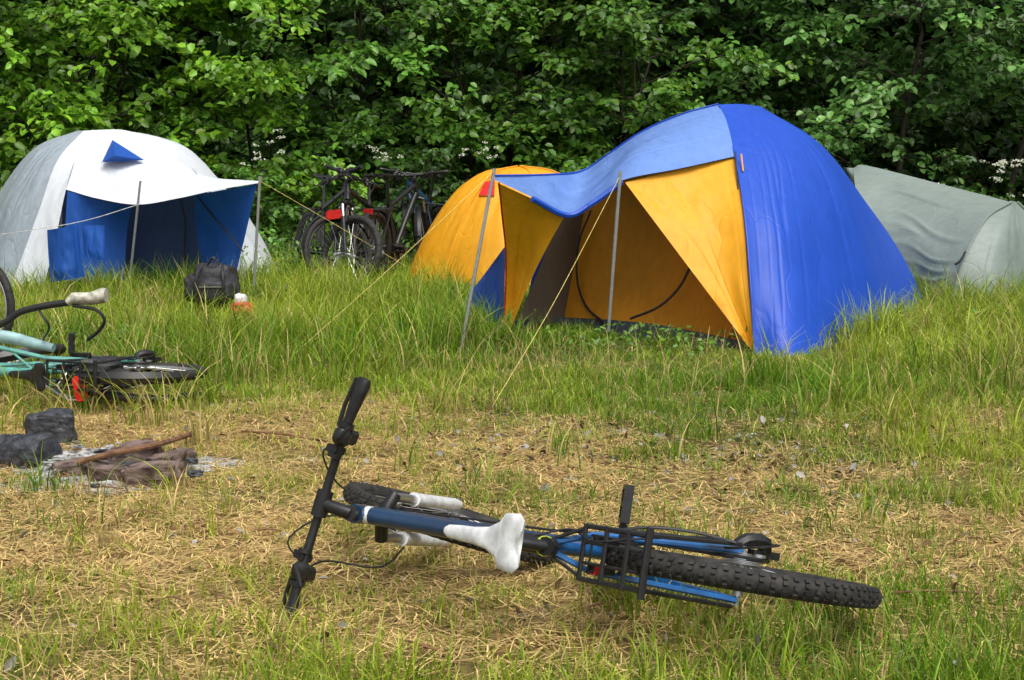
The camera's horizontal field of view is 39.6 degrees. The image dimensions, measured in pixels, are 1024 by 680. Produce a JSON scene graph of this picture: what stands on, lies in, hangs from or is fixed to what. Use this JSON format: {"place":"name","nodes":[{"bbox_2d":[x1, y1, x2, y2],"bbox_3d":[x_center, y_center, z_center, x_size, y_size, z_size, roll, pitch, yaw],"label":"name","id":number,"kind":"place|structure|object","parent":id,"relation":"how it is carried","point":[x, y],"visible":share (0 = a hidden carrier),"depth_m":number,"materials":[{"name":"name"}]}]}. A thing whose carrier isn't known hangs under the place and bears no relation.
{"place":"outdoors","nodes":[
{"label":"outdoors","id":0,"kind":"place"},
{"bbox_2d":[0,281,1023,679],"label":"ground","id":1,"kind":"structure","parent":0,"point":[622,655],"depth_m":4.58,"materials":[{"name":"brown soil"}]},
{"bbox_2d":[0,267,14,345],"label":"parked bicycle","id":2,"kind":"object","parent":1,"relation":"on","point":[8,293],"visible":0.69,"depth_m":8.34,"materials":[{"name":"black rubber"}]},
{"bbox_2d":[0,0,86,190],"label":"leafy tree","id":3,"kind":"object","parent":1,"relation":"on","point":[32,35],"visible":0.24,"depth_m":15.41,"materials":[{"name":"green plant"}]},
{"bbox_2d":[0,288,206,403],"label":"teal bicycle","id":4,"kind":"object","parent":1,"relation":"on","point":[37,372],"visible":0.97,"depth_m":7.08,"materials":[{"name":"paint"}]},
{"bbox_2d":[0,407,245,494],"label":"campfire remains","id":5,"kind":"object","parent":1,"relation":"on","point":[51,428],"visible":0.92,"depth_m":5.61,"materials":[{"name":"brown wood"}]},
{"bbox_2d":[0,0,266,177],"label":"forest tree","id":6,"kind":"object","parent":1,"relation":"on","point":[127,127],"visible":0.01,"depth_m":21.34,"materials":[{"name":"green plant"}]},
{"bbox_2d":[0,0,310,269],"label":"leafy tree","id":7,"kind":"object","parent":1,"relation":"on","point":[119,30],"visible":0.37,"depth_m":15.81,"materials":[{"name":"green plant"}]},
{"bbox_2d":[138,103,237,176],"bbox_3d":[-3.993,-1.705,16.013,1.934,1.946,1.851,0,7,0],"label":"shrub","id":8,"kind":"object","parent":1,"relation":"on","point":[161,125],"visible":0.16,"depth_m":16.15,"materials":[{"name":"green plant"}]},
{"bbox_2d":[0,129,402,293],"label":"white blue dome tent","id":9,"kind":"object","parent":1,"relation":"on","point":[141,195],"visible":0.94,"depth_m":12.79,"materials":[{"name":"white fabric"}]},
{"bbox_2d":[47,225,84,281],"bbox_3d":[-3.688,-0.707,11.666,0.309,0.473,0.146,1,7,6],"label":"tent door flap","id":10,"kind":"object","parent":9,"relation":"hanging from","point":[64,252],"visible":0.98,"depth_m":11.63,"materials":[{"name":"blue fabric"}]},
{"bbox_2d":[82,225,104,259],"bbox_3d":[-3.444,-0.801,11.685,0.221,0.282,0.047,2,8,19],"label":"tent window","id":11,"kind":"object","parent":9,"relation":"hanging from","point":[94,240],"visible":1,"depth_m":11.68,"materials":[{"name":"blue fabric"}]},
{"bbox_2d":[31,0,384,262],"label":"leafy tree","id":12,"kind":"object","parent":1,"relation":"on","point":[261,77],"visible":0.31,"depth_m":16.07,"materials":[{"name":"green plant"}]},
{"bbox_2d":[184,257,240,308],"bbox_3d":[-2.381,-0.452,11.289,0.442,0.420,0.367,0,7,0],"label":"black backpack","id":13,"kind":"object","parent":1,"relation":"on","point":[213,277],"visible":0.88,"depth_m":11.20,"materials":[{"name":"fabric"}]},
{"bbox_2d":[230,293,254,314],"bbox_3d":[-2.032,-0.269,10.751,0.184,0.167,0.206,0,7,0],"label":"red white shoe","id":14,"kind":"object","parent":1,"relation":"on","point":[237,295],"visible":0.54,"depth_m":10.71,"materials":[{"name":"plastic"}]},
{"bbox_2d":[212,164,313,259],"bbox_3d":[-2.677,-1.297,15.514,1.388,1.253,1.760,0,7,0],"label":"shrub","id":15,"kind":"object","parent":1,"relation":"on","point":[243,174],"visible":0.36,"depth_m":15.37,"materials":[{"name":"green plant"}]},
{"bbox_2d":[293,164,381,285],"bbox_3d":[-1.624,-1.045,13.232,0.631,1.169,1.881,-4,8,-30],"label":"parked bicycle","id":16,"kind":"object","parent":1,"relation":"on","point":[353,220],"visible":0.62,"depth_m":12.83,"materials":[{"name":"black metal"}]},
{"bbox_2d":[300,165,397,277],"bbox_3d":[-1.479,-1.065,13.415,0.589,1.168,1.865,2,7,14],"label":"parked bicycle","id":17,"kind":"object","parent":1,"relation":"on","point":[314,225],"visible":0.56,"depth_m":12.97,"materials":[{"name":"black metal"}]},
{"bbox_2d":[189,0,514,265],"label":"leafy tree","id":18,"kind":"object","parent":1,"relation":"on","point":[329,141],"visible":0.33,"depth_m":17.29,"materials":[{"name":"green plant"}]},
{"bbox_2d":[187,0,545,208],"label":"forest tree","id":19,"kind":"object","parent":1,"relation":"on","point":[348,14],"visible":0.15,"depth_m":21.14,"materials":[{"name":"green plant"}]},
{"bbox_2d":[354,169,448,278],"bbox_3d":[-1.176,-1.115,13.984,0.627,1.128,1.856,4,8,30],"label":"parked bicycle","id":20,"kind":"object","parent":1,"relation":"on","point":[393,247],"visible":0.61,"depth_m":13.86,"materials":[{"name":"black metal"}]},
{"bbox_2d":[379,167,444,263],"bbox_3d":[-0.906,-1.310,15.516,0.640,1.138,1.868,-5,9,-36],"label":"parked bicycle","id":21,"kind":"object","parent":1,"relation":"on","point":[433,212],"visible":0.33,"depth_m":15.48,"materials":[{"name":"blue paint"}]},
{"bbox_2d":[374,139,470,258],"bbox_3d":[-0.970,-1.535,16.309,1.985,1.530,1.686,3,8,22],"label":"shrub","id":22,"kind":"object","parent":1,"relation":"on","point":[447,186],"visible":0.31,"depth_m":16.21,"materials":[{"name":"green plant"}]},
{"bbox_2d":[408,165,558,291],"bbox_3d":[0.072,-1.103,13.915,2.155,1.207,2.117,-5,9,-35],"label":"yellow dome tent","id":23,"kind":"object","parent":1,"relation":"on","point":[456,231],"visible":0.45,"depth_m":13.37,"materials":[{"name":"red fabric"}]},
{"bbox_2d":[290,0,695,237],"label":"leafy tree","id":24,"kind":"object","parent":1,"relation":"on","point":[503,17],"visible":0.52,"depth_m":17.21,"materials":[{"name":"green plant"}]},
{"bbox_2d":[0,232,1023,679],"bbox_3d":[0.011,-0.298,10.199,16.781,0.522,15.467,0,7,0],"label":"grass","id":25,"kind":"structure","parent":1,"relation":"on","point":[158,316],"depth_m":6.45,"materials":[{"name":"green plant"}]},
{"bbox_2d":[0,357,1023,679],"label":"dry straw","id":26,"kind":"object","parent":1,"relation":"on","point":[252,545],"visible":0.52,"depth_m":4.54,"materials":[{"name":"beige plant"}]},
{"bbox_2d":[0,0,1023,197],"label":"distant forest","id":27,"kind":"object","parent":1,"relation":"on","point":[213,46],"visible":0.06,"depth_m":25.11,"materials":[{"name":"green plant"}]},
{"bbox_2d":[4,237,1023,358],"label":"broadleaf weeds","id":28,"kind":"object","parent":1,"relation":"on","point":[597,341],"visible":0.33,"depth_m":9.26,"materials":[{"name":"green plant"}]},
{"bbox_2d":[13,386,1023,677],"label":"fallen twigs","id":29,"kind":"object","parent":1,"relation":"on","point":[521,572],"visible":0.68,"depth_m":4.24,"materials":[{"name":"brown wood"}]},
{"bbox_2d":[390,0,721,181],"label":"forest tree","id":30,"kind":"object","parent":1,"relation":"on","point":[468,67],"visible":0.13,"depth_m":20.35,"materials":[{"name":"green plant"}]},
{"bbox_2d":[281,376,881,619],"bbox_3d":[0.048,0.472,3.854,1.103,0.753,1.798,-7,10,-44],"label":"mountain bike","id":31,"kind":"object","parent":1,"relation":"on","point":[508,542],"visible":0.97,"depth_m":3.60,"materials":[{"name":"blue paint"}]},
{"bbox_2d":[302,103,921,405],"bbox_3d":[0.899,-0.830,10.139,3.099,1.713,6.621,5,9,36],"label":"blue yellow dome tent","id":32,"kind":"object","parent":1,"relation":"on","point":[716,217],"visible":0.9,"depth_m":9.70,"materials":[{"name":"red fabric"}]},
{"bbox_2d":[498,184,562,329],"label":"tent flap","id":33,"kind":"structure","parent":32,"relation":"in","point":[530,228],"depth_m":9.51,"materials":[{"name":"yellow fabric"}]},
{"bbox_2d":[625,158,752,348],"bbox_3d":[1.147,-0.568,9.346,0.793,1.255,0.830,0,7,0],"label":"door panel right","id":34,"kind":"structure","parent":32,"relation":"in","point":[698,209],"depth_m":9.33,"materials":[{"name":"yellow fabric"}]},
{"bbox_2d":[226,178,1022,265],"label":"undergrowth","id":35,"kind":"object","parent":1,"relation":"on","point":[408,239],"visible":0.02,"depth_m":15.81,"materials":[{"name":"green plant"}]},
{"bbox_2d":[239,128,1023,196],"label":"white wildflowers","id":36,"kind":"object","parent":35,"relation":"on","point":[1000,162],"visible":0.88,"depth_m":15.02,"materials":[{"name":"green plant"}]},
{"bbox_2d":[472,0,815,172],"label":"leafy tree","id":37,"kind":"object","parent":1,"relation":"on","point":[615,21],"visible":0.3,"depth_m":17.05,"materials":[{"name":"green plant"}]},
{"bbox_2d":[531,0,932,179],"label":"forest tree","id":38,"kind":"object","parent":1,"relation":"on","point":[752,35],"visible":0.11,"depth_m":19.70,"materials":[{"name":"green plant"}]},
{"bbox_2d":[554,0,947,179],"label":"leafy tree","id":39,"kind":"object","parent":1,"relation":"on","point":[772,11],"visible":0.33,"depth_m":17.75,"materials":[{"name":"green plant"}]},
{"bbox_2d":[692,0,1023,173],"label":"leafy tree","id":40,"kind":"object","parent":1,"relation":"on","point":[865,92],"visible":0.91,"depth_m":17.41,"materials":[{"name":"green plant"}]},
{"bbox_2d":[805,0,1023,205],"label":"forest tree","id":41,"kind":"object","parent":1,"relation":"on","point":[946,129],"visible":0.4,"depth_m":20.73,"materials":[{"name":"green plant"}]},
{"bbox_2d":[843,165,1023,302],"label":"grey tunnel tent","id":42,"kind":"object","parent":1,"relation":"on","point":[926,224],"visible":0.66,"depth_m":12.13,"materials":[{"name":"grey fabric"}]},
{"bbox_2d":[897,6,1023,200],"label":"leafy tree","id":43,"kind":"object","parent":1,"relation":"on","point":[1005,76],"visible":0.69,"depth_m":18.39,"materials":[{"name":"green plant"}]},
{"bbox_2d":[935,148,1023,200],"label":"shrub","id":44,"kind":"object","parent":1,"relation":"on","point":[948,163],"visible":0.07,"depth_m":14.95,"materials":[{"name":"green plant"}]}
]}

